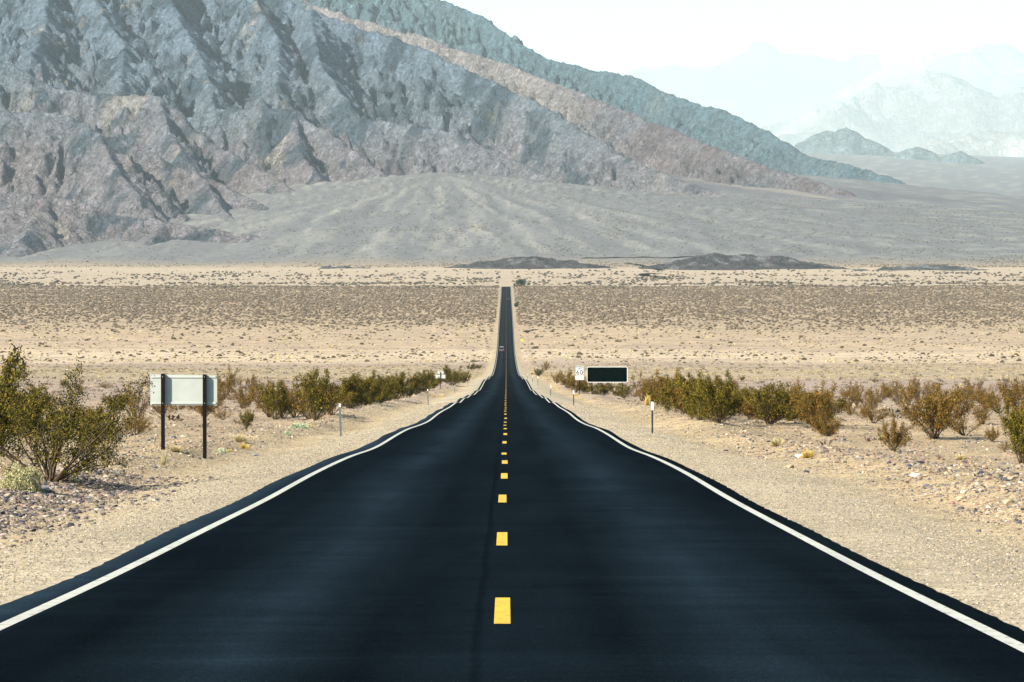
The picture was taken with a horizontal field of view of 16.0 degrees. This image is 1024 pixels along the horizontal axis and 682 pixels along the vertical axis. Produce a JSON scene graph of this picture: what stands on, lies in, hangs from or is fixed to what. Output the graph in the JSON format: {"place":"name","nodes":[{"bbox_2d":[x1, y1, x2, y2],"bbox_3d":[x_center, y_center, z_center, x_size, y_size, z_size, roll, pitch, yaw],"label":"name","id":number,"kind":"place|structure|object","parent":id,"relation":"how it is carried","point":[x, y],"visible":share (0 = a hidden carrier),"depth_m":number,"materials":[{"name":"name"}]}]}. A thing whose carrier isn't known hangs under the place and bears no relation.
{"place":"outdoors","nodes":[
{"label":"outdoors","id":0,"kind":"place"},
{"bbox_2d":[318,266,369,268],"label":"hill","id":1,"kind":"structure","parent":0,"point":[337,267],"depth_m":4289.98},
{"bbox_2d":[0,0,905,256],"bbox_3d":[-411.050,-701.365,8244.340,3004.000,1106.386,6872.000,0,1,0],"label":"mountain range","id":2,"kind":"structure","parent":0,"point":[142,121],"depth_m":6890.78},
{"bbox_2d":[0,287,1023,681],"bbox_3d":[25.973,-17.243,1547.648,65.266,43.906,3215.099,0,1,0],"label":"road","id":3,"kind":"structure","parent":0,"point":[610,561],"depth_m":32.12,"materials":[{"name":"asphalt"}]},
{"bbox_2d":[0,291,501,629],"bbox_3d":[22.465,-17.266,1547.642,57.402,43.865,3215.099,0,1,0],"label":"edge line","id":4,"kind":"object","parent":3,"relation":"on","point":[40,608],"visible":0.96,"depth_m":38.71,"materials":[{"name":"white paint"}]},
{"bbox_2d":[494,395,510,623],"bbox_3d":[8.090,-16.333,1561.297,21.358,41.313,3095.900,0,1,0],"label":"line","id":5,"kind":"object","parent":3,"relation":"on","point":[502,611],"visible":0.88,"depth_m":30.03,"materials":[{"name":"yellow paint"}]},
{"bbox_2d":[510,287,1023,652],"bbox_3d":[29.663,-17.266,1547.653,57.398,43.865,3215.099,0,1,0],"label":"edge line","id":6,"kind":"object","parent":3,"relation":"on","point":[1008,640],"visible":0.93,"depth_m":35.38,"materials":[{"name":"white paint"}]},
{"bbox_2d":[0,152,1023,630],"bbox_3d":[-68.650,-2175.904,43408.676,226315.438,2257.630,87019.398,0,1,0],"label":"ground","id":7,"kind":"structure","parent":0,"point":[988,188],"depth_m":2104.88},
{"bbox_2d":[0,339,32,455],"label":"creosote bush","id":8,"kind":"object","parent":7,"relation":"on","point":[10,368],"visible":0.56,"depth_m":81.29,"materials":[{"name":"green plant"}]},
{"bbox_2d":[0,461,44,492],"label":"pale shrub","id":9,"kind":"object","parent":7,"relation":"on","point":[20,480],"visible":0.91,"depth_m":64.43,"materials":[{"name":"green plant"}]},
{"bbox_2d":[0,381,54,432],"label":"creosote bush","id":10,"kind":"object","parent":7,"relation":"on","point":[42,397],"visible":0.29,"depth_m":147.11,"materials":[{"name":"green plant"}]},
{"bbox_2d":[38,409,60,431],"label":"creosote bush","id":11,"kind":"object","parent":7,"relation":"on","point":[43,423],"visible":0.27,"depth_m":153.36,"materials":[{"name":"green plant"}]},
{"bbox_2d":[0,353,155,482],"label":"creosote bush","id":12,"kind":"object","parent":7,"relation":"on","point":[55,443],"visible":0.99,"depth_m":68.84,"materials":[{"name":"green plant"}]},
{"bbox_2d":[57,405,129,443],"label":"creosote bush","id":13,"kind":"object","parent":7,"relation":"on","point":[84,421],"visible":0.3,"depth_m":115.41,"materials":[{"name":"green plant"}]},
{"bbox_2d":[101,393,129,409],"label":"creosote bush","id":14,"kind":"object","parent":7,"relation":"on","point":[105,396],"visible":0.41,"depth_m":250.07,"materials":[{"name":"green plant"}]},
{"bbox_2d":[117,383,149,417],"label":"creosote bush","id":15,"kind":"object","parent":7,"relation":"on","point":[133,403],"visible":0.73,"depth_m":211.89,"materials":[{"name":"brown plant"}]},
{"bbox_2d":[118,414,152,434],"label":"creosote bush","id":16,"kind":"object","parent":7,"relation":"on","point":[140,429],"visible":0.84,"depth_m":148.97,"materials":[{"name":"brown plant"}]},
{"bbox_2d":[121,408,151,428],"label":"creosote bush","id":17,"kind":"object","parent":7,"relation":"on","point":[143,416],"visible":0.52,"depth_m":166.27,"materials":[{"name":"brown plant"}]},
{"bbox_2d":[144,395,183,415],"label":"creosote bush","id":18,"kind":"object","parent":7,"relation":"on","point":[158,409],"visible":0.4,"depth_m":217.14,"materials":[{"name":"brown plant"}]},
{"bbox_2d":[167,446,186,451],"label":"grass tuft","id":19,"kind":"object","parent":7,"relation":"on","point":[177,449],"visible":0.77,"depth_m":90.77,"materials":[{"name":"beige plant"}]},
{"bbox_2d":[150,374,216,458],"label":"road sign","id":20,"kind":"object","parent":7,"relation":"on","point":[184,390],"visible":0.91,"depth_m":91.08,"materials":[{"name":"metal"}]},
{"bbox_2d":[187,398,221,415],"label":"creosote bush","id":21,"kind":"object","parent":7,"relation":"on","point":[209,407],"visible":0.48,"depth_m":213.29,"materials":[{"name":"brown plant"}]},
{"bbox_2d":[212,405,233,419],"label":"creosote bush","id":22,"kind":"object","parent":7,"relation":"on","point":[219,414],"visible":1,"depth_m":205.39,"materials":[{"name":"brown plant"}]},
{"bbox_2d":[217,382,230,402],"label":"creosote bush","id":23,"kind":"object","parent":7,"relation":"on","point":[222,397],"visible":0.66,"depth_m":304.05,"materials":[{"name":"brown plant"}]},
{"bbox_2d":[217,362,239,394],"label":"creosote bush","id":24,"kind":"object","parent":7,"relation":"on","point":[225,384],"visible":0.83,"depth_m":447.92,"materials":[{"name":"brown plant"}]},
{"bbox_2d":[231,434,248,442],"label":"grass tuft","id":25,"kind":"object","parent":7,"relation":"on","point":[240,438],"visible":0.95,"depth_m":116.68,"materials":[{"name":"beige plant"}]},
{"bbox_2d":[230,379,256,408],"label":"creosote bush","id":26,"kind":"object","parent":7,"relation":"on","point":[242,397],"visible":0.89,"depth_m":269.97,"materials":[{"name":"brown plant"}]},
{"bbox_2d":[233,408,253,427],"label":"creosote bush","id":27,"kind":"object","parent":7,"relation":"on","point":[245,417],"visible":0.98,"depth_m":177.86,"materials":[{"name":"green plant"}]},
{"bbox_2d":[240,373,264,391],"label":"creosote bush","id":28,"kind":"object","parent":7,"relation":"on","point":[253,382],"visible":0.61,"depth_m":448.93,"materials":[{"name":"brown plant"}]},
{"bbox_2d":[248,381,289,416],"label":"creosote bush","id":29,"kind":"object","parent":7,"relation":"on","point":[258,400],"visible":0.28,"depth_m":210.37,"materials":[{"name":"brown plant"}]},
{"bbox_2d":[258,379,301,419],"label":"creosote bush","id":30,"kind":"object","parent":7,"relation":"on","point":[270,404],"visible":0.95,"depth_m":202.06,"materials":[{"name":"green plant"}]},
{"bbox_2d":[261,391,301,418],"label":"creosote bush","id":31,"kind":"object","parent":7,"relation":"on","point":[282,416],"visible":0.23,"depth_m":204.93,"materials":[{"name":"green plant"}]},
{"bbox_2d":[289,423,309,428],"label":"plant","id":32,"kind":"object","parent":7,"relation":"on","point":[301,426],"visible":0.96,"depth_m":152.54,"materials":[{"name":"green plant"}]},
{"bbox_2d":[279,383,334,418],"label":"creosote bush","id":33,"kind":"object","parent":7,"relation":"on","point":[296,389],"visible":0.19,"depth_m":204.08,"materials":[{"name":"green plant"}]},
{"bbox_2d":[284,370,340,418],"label":"creosote bush","id":34,"kind":"object","parent":7,"relation":"on","point":[299,406],"visible":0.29,"depth_m":197.72,"materials":[{"name":"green plant"}]},
{"bbox_2d":[292,368,344,420],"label":"creosote bush","id":35,"kind":"object","parent":7,"relation":"on","point":[314,398],"visible":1,"depth_m":191.28,"materials":[{"name":"green plant"}]},
{"bbox_2d":[317,380,353,414],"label":"creosote bush","id":36,"kind":"object","parent":7,"relation":"on","point":[332,410],"visible":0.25,"depth_m":196.13,"materials":[{"name":"green plant"}]},
{"bbox_2d":[327,373,382,407],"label":"creosote bush","id":37,"kind":"object","parent":7,"relation":"on","point":[357,389],"visible":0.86,"depth_m":260.39,"materials":[{"name":"green plant"}]},
{"bbox_2d":[356,369,394,405],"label":"creosote bush","id":38,"kind":"object","parent":7,"relation":"on","point":[373,387],"visible":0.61,"depth_m":270.56,"materials":[{"name":"green plant"}]},
{"bbox_2d":[372,374,401,401],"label":"creosote bush","id":39,"kind":"object","parent":7,"relation":"on","point":[395,388],"visible":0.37,"depth_m":314.28,"materials":[{"name":"green plant"}]},
{"bbox_2d":[384,371,417,399],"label":"creosote bush","id":40,"kind":"object","parent":7,"relation":"on","point":[401,391],"visible":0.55,"depth_m":352.87,"materials":[{"name":"green plant"}]},
{"bbox_2d":[401,371,432,394],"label":"creosote bush","id":41,"kind":"object","parent":7,"relation":"on","point":[415,380],"visible":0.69,"depth_m":381.57,"materials":[{"name":"green plant"}]},
{"bbox_2d":[407,367,440,390],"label":"creosote bush","id":42,"kind":"object","parent":7,"relation":"on","point":[425,380],"visible":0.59,"depth_m":539.39,"materials":[{"name":"green plant"}]},
{"bbox_2d":[437,364,465,384],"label":"creosote bush","id":43,"kind":"object","parent":7,"relation":"on","point":[454,376],"visible":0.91,"depth_m":576.27,"materials":[{"name":"green plant"}]},
{"bbox_2d":[0,171,1023,457],"bbox_3d":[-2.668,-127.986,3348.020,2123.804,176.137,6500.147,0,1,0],"label":"scrub","id":44,"kind":"object","parent":7,"relation":"on","point":[158,299],"visible":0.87,"depth_m":2360.18,"materials":[{"name":"beige plant"}]},
{"bbox_2d":[0,399,1023,629],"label":"rubble","id":45,"kind":"object","parent":7,"relation":"on","point":[49,500],"visible":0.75,"depth_m":66.89,"materials":[{"name":"gravel"}]},
{"bbox_2d":[513,279,529,286],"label":"tree","id":46,"kind":"object","parent":7,"relation":"on","point":[520,281],"visible":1,"depth_m":3054.45,"materials":[{"name":"green plant"}]},
{"bbox_2d":[558,368,577,387],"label":"creosote bush","id":47,"kind":"object","parent":7,"relation":"on","point":[568,376],"visible":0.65,"depth_m":538.33,"materials":[{"name":"brown plant"}]},
{"bbox_2d":[566,375,587,392],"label":"creosote bush","id":48,"kind":"object","parent":7,"relation":"on","point":[573,385],"visible":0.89,"depth_m":467.80,"materials":[{"name":"brown plant"}]},
{"bbox_2d":[576,365,583,393],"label":"speed limit sign","id":49,"kind":"object","parent":7,"relation":"on","point":[579,370],"visible":1,"depth_m":422.00,"materials":[{"name":"white metal"}]},
{"bbox_2d":[580,380,596,392],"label":"creosote bush","id":50,"kind":"object","parent":7,"relation":"on","point":[583,389],"visible":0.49,"depth_m":475.19,"materials":[{"name":"brown plant"}]},
{"bbox_2d":[586,382,615,394],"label":"creosote bush","id":51,"kind":"object","parent":7,"relation":"on","point":[602,388],"visible":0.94,"depth_m":464.94,"materials":[{"name":"green plant"}]},
{"bbox_2d":[587,367,627,395],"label":"guide sign","id":52,"kind":"object","parent":7,"relation":"on","point":[607,374],"visible":0.98,"depth_m":424.01,"materials":[{"name":"black metal"}]},
{"bbox_2d":[607,383,634,397],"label":"creosote bush","id":53,"kind":"object","parent":7,"relation":"on","point":[626,389],"visible":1,"depth_m":380.77,"materials":[{"name":"green plant"}]},
{"bbox_2d":[630,370,655,400],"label":"creosote bush","id":54,"kind":"object","parent":7,"relation":"on","point":[642,380],"visible":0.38,"depth_m":358.25,"materials":[{"name":"brown plant"}]},
{"bbox_2d":[636,375,658,401],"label":"creosote bush","id":55,"kind":"object","parent":7,"relation":"on","point":[645,393],"visible":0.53,"depth_m":332.46,"materials":[{"name":"green plant"}]},
{"bbox_2d":[650,367,683,405],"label":"creosote bush","id":56,"kind":"object","parent":7,"relation":"on","point":[660,383],"visible":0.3,"depth_m":256.46,"materials":[{"name":"green plant"}]},
{"bbox_2d":[654,371,696,414],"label":"creosote bush","id":57,"kind":"object","parent":7,"relation":"on","point":[670,392],"visible":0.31,"depth_m":187.32,"materials":[{"name":"green plant"}]},
{"bbox_2d":[670,379,714,416],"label":"creosote bush","id":58,"kind":"object","parent":7,"relation":"on","point":[680,404],"visible":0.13,"depth_m":175.74,"materials":[{"name":"green plant"}]},
{"bbox_2d":[678,370,715,419],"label":"creosote bush","id":59,"kind":"object","parent":7,"relation":"on","point":[691,409],"visible":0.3,"depth_m":170.45,"materials":[{"name":"green plant"}]},
{"bbox_2d":[690,378,740,421],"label":"creosote bush","id":60,"kind":"object","parent":7,"relation":"on","point":[694,404],"visible":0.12,"depth_m":166.05,"materials":[{"name":"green plant"}]},
{"bbox_2d":[690,370,747,423],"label":"creosote bush","id":61,"kind":"object","parent":7,"relation":"on","point":[723,398],"visible":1,"depth_m":161.45,"materials":[{"name":"green plant"}]},
{"bbox_2d":[736,385,764,417],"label":"creosote bush","id":62,"kind":"object","parent":7,"relation":"on","point":[746,397],"visible":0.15,"depth_m":187.93,"materials":[{"name":"green plant"}]},
{"bbox_2d":[734,391,792,422],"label":"creosote bush","id":63,"kind":"object","parent":7,"relation":"on","point":[747,414],"visible":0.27,"depth_m":172.11,"materials":[{"name":"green plant"}]},
{"bbox_2d":[739,391,796,421],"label":"creosote bush","id":64,"kind":"object","parent":7,"relation":"on","point":[765,408],"visible":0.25,"depth_m":172.14,"materials":[{"name":"green plant"}]},
{"bbox_2d":[742,380,797,424],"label":"creosote bush","id":65,"kind":"object","parent":7,"relation":"on","point":[771,409],"visible":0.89,"depth_m":167.80,"materials":[{"name":"green plant"}]},
{"bbox_2d":[768,436,784,445],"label":"grass tuft","id":66,"kind":"object","parent":7,"relation":"on","point":[777,442],"visible":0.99,"depth_m":118.55,"materials":[{"name":"beige plant"}]},
{"bbox_2d":[772,388,802,420],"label":"creosote bush","id":67,"kind":"object","parent":7,"relation":"on","point":[788,392],"visible":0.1,"depth_m":176.46,"materials":[{"name":"green plant"}]},
{"bbox_2d":[785,377,817,417],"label":"creosote bush","id":68,"kind":"object","parent":7,"relation":"on","point":[800,388],"visible":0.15,"depth_m":186.12,"materials":[{"name":"brown plant"}]},
{"bbox_2d":[801,448,814,457],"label":"grass tuft","id":69,"kind":"object","parent":7,"relation":"on","point":[806,455],"visible":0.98,"depth_m":92.02,"materials":[{"name":"yellow plant"}]},
{"bbox_2d":[776,392,844,425],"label":"creosote bush","id":70,"kind":"object","parent":7,"relation":"on","point":[794,412],"visible":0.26,"depth_m":162.57,"materials":[{"name":"brown plant"}]},
{"bbox_2d":[788,379,846,429],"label":"creosote bush","id":71,"kind":"object","parent":7,"relation":"on","point":[820,402],"visible":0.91,"depth_m":158.83,"materials":[{"name":"brown plant"}]},
{"bbox_2d":[791,391,847,423],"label":"creosote bush","id":72,"kind":"object","parent":7,"relation":"on","point":[797,411],"visible":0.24,"depth_m":162.85,"materials":[{"name":"brown plant"}]},
{"bbox_2d":[807,408,843,436],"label":"creosote bush","id":73,"kind":"object","parent":7,"relation":"on","point":[825,428],"visible":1,"depth_m":146.43,"materials":[{"name":"brown plant"}]},
{"bbox_2d":[830,390,856,410],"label":"creosote bush","id":74,"kind":"object","parent":7,"relation":"on","point":[851,397],"visible":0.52,"depth_m":231.89,"materials":[{"name":"brown plant"}]},
{"bbox_2d":[839,381,858,399],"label":"creosote bush","id":75,"kind":"object","parent":7,"relation":"on","point":[850,387],"visible":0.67,"depth_m":372.15,"materials":[{"name":"brown plant"}]},
{"bbox_2d":[844,403,857,415],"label":"creosote bush","id":76,"kind":"object","parent":7,"relation":"on","point":[848,409],"visible":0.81,"depth_m":205.83,"materials":[{"name":"brown plant"}]},
{"bbox_2d":[847,383,868,404],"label":"creosote bush","id":77,"kind":"object","parent":7,"relation":"on","point":[858,391],"visible":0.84,"depth_m":298.77,"materials":[{"name":"brown plant"}]},
{"bbox_2d":[864,387,883,409],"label":"creosote bush","id":78,"kind":"object","parent":7,"relation":"on","point":[872,399],"visible":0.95,"depth_m":245.97,"materials":[{"name":"brown plant"}]},
{"bbox_2d":[860,403,890,422],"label":"creosote bush","id":79,"kind":"object","parent":7,"relation":"on","point":[870,415],"visible":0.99,"depth_m":169.90,"materials":[{"name":"brown plant"}]},
{"bbox_2d":[865,381,895,401],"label":"creosote bush","id":80,"kind":"object","parent":7,"relation":"on","point":[882,396],"visible":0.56,"depth_m":338.28,"materials":[{"name":"brown plant"}]},
{"bbox_2d":[877,412,913,451],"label":"creosote bush","id":81,"kind":"object","parent":7,"relation":"on","point":[894,439],"visible":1,"depth_m":120.81,"materials":[{"name":"brown plant"}]},
{"bbox_2d":[882,379,912,404],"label":"creosote bush","id":82,"kind":"object","parent":7,"relation":"on","point":[896,393],"visible":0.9,"depth_m":301.60,"materials":[{"name":"brown plant"}]},
{"bbox_2d":[898,376,925,401],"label":"creosote bush","id":83,"kind":"object","parent":7,"relation":"on","point":[909,389],"visible":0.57,"depth_m":357.92,"materials":[{"name":"brown plant"}]},
{"bbox_2d":[905,378,933,400],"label":"creosote bush","id":84,"kind":"object","parent":7,"relation":"on","point":[918,391],"visible":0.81,"depth_m":354.40,"materials":[{"name":"brown plant"}]},
{"bbox_2d":[896,383,969,438],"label":"creosote bush","id":85,"kind":"object","parent":7,"relation":"on","point":[941,421],"visible":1,"depth_m":143.34,"materials":[{"name":"green plant"}]},
{"bbox_2d":[927,380,956,403],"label":"creosote bush","id":86,"kind":"object","parent":7,"relation":"on","point":[946,393],"visible":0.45,"depth_m":275.00,"materials":[{"name":"brown plant"}]},
{"bbox_2d":[941,389,979,415],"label":"creosote bush","id":87,"kind":"object","parent":7,"relation":"on","point":[960,404],"visible":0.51,"depth_m":212.99,"materials":[{"name":"brown plant"}]},
{"bbox_2d":[954,377,977,403],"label":"creosote bush","id":88,"kind":"object","parent":7,"relation":"on","point":[968,393],"visible":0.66,"depth_m":292.27,"materials":[{"name":"brown plant"}]},
{"bbox_2d":[944,406,989,435],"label":"creosote bush","id":89,"kind":"object","parent":7,"relation":"on","point":[957,427],"visible":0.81,"depth_m":147.53,"materials":[{"name":"brown plant"}]},
{"bbox_2d":[968,394,998,423],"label":"creosote bush","id":90,"kind":"object","parent":7,"relation":"on","point":[984,410],"visible":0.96,"depth_m":165.38,"materials":[{"name":"brown plant"}]},
{"bbox_2d":[967,383,1004,407],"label":"creosote bush","id":91,"kind":"object","parent":7,"relation":"on","point":[978,392],"visible":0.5,"depth_m":267.09,"materials":[{"name":"brown plant"}]},
{"bbox_2d":[983,426,998,441],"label":"creosote bush","id":92,"kind":"object","parent":7,"relation":"on","point":[992,436],"visible":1,"depth_m":139.47,"materials":[{"name":"brown plant"}]},
{"bbox_2d":[976,387,1009,412],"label":"creosote bush","id":93,"kind":"object","parent":7,"relation":"on","point":[994,398],"visible":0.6,"depth_m":239.21,"materials":[{"name":"brown plant"}]},
{"bbox_2d":[994,372,1023,410],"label":"creosote bush","id":94,"kind":"object","parent":7,"relation":"on","point":[1013,401],"visible":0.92,"depth_m":229.96,"materials":[{"name":"brown plant"}]},
{"bbox_2d":[994,376,1023,404],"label":"creosote bush","id":95,"kind":"object","parent":7,"relation":"on","point":[1011,392],"visible":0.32,"depth_m":295.57,"materials":[{"name":"brown plant"}]},
{"bbox_2d":[996,399,1023,463],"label":"creosote bush","id":96,"kind":"object","parent":7,"relation":"on","point":[1017,439],"visible":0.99,"depth_m":103.97,"materials":[{"name":"green plant"}]},
{"bbox_2d":[443,256,610,268],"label":"hill","id":97,"kind":"structure","parent":0,"point":[533,262],"depth_m":4310.81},
{"bbox_2d":[441,0,1023,74],"label":"sky","id":98,"kind":"structure","parent":0,"point":[621,37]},
{"bbox_2d":[639,252,848,269],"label":"hill","id":99,"kind":"structure","parent":0,"point":[714,261],"depth_m":4235.81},
{"bbox_2d":[623,41,881,126],"bbox_3d":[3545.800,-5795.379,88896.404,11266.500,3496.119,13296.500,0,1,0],"label":"distant mountains","id":100,"kind":"structure","parent":0,"point":[759,83],"depth_m":90518.80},
{"bbox_2d":[794,128,894,155],"bbox_3d":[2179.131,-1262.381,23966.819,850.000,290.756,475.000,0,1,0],"label":"distant hills","id":101,"kind":"structure","parent":0,"point":[846,141],"depth_m":23921.11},
{"bbox_2d":[758,69,1023,151],"bbox_3d":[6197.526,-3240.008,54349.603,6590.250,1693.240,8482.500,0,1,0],"label":"distant mountains","id":102,"kind":"structure","parent":0,"point":[920,108],"depth_m":53373.06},
{"bbox_2d":[770,43,1023,125],"bbox_3d":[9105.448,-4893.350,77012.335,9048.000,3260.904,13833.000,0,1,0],"label":"distant mountains","id":103,"kind":"structure","parent":0,"point":[997,69],"depth_m":77892.76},
{"bbox_2d":[892,147,938,159],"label":"distant hills","id":104,"kind":"structure","parent":0,"point":[916,153],"depth_m":22448.77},
{"bbox_2d":[852,264,990,270],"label":"hill","id":105,"kind":"structure","parent":0,"point":[937,267],"depth_m":4152.59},
{"bbox_2d":[935,151,984,163],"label":"distant hills","id":106,"kind":"structure","parent":0,"point":[960,157],"depth_m":21457.68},
{"bbox_2d":[918,130,1023,156],"bbox_3d":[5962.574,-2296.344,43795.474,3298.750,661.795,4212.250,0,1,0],"label":"distant mountains","id":107,"kind":"structure","parent":0,"point":[997,143],"depth_m":43672.45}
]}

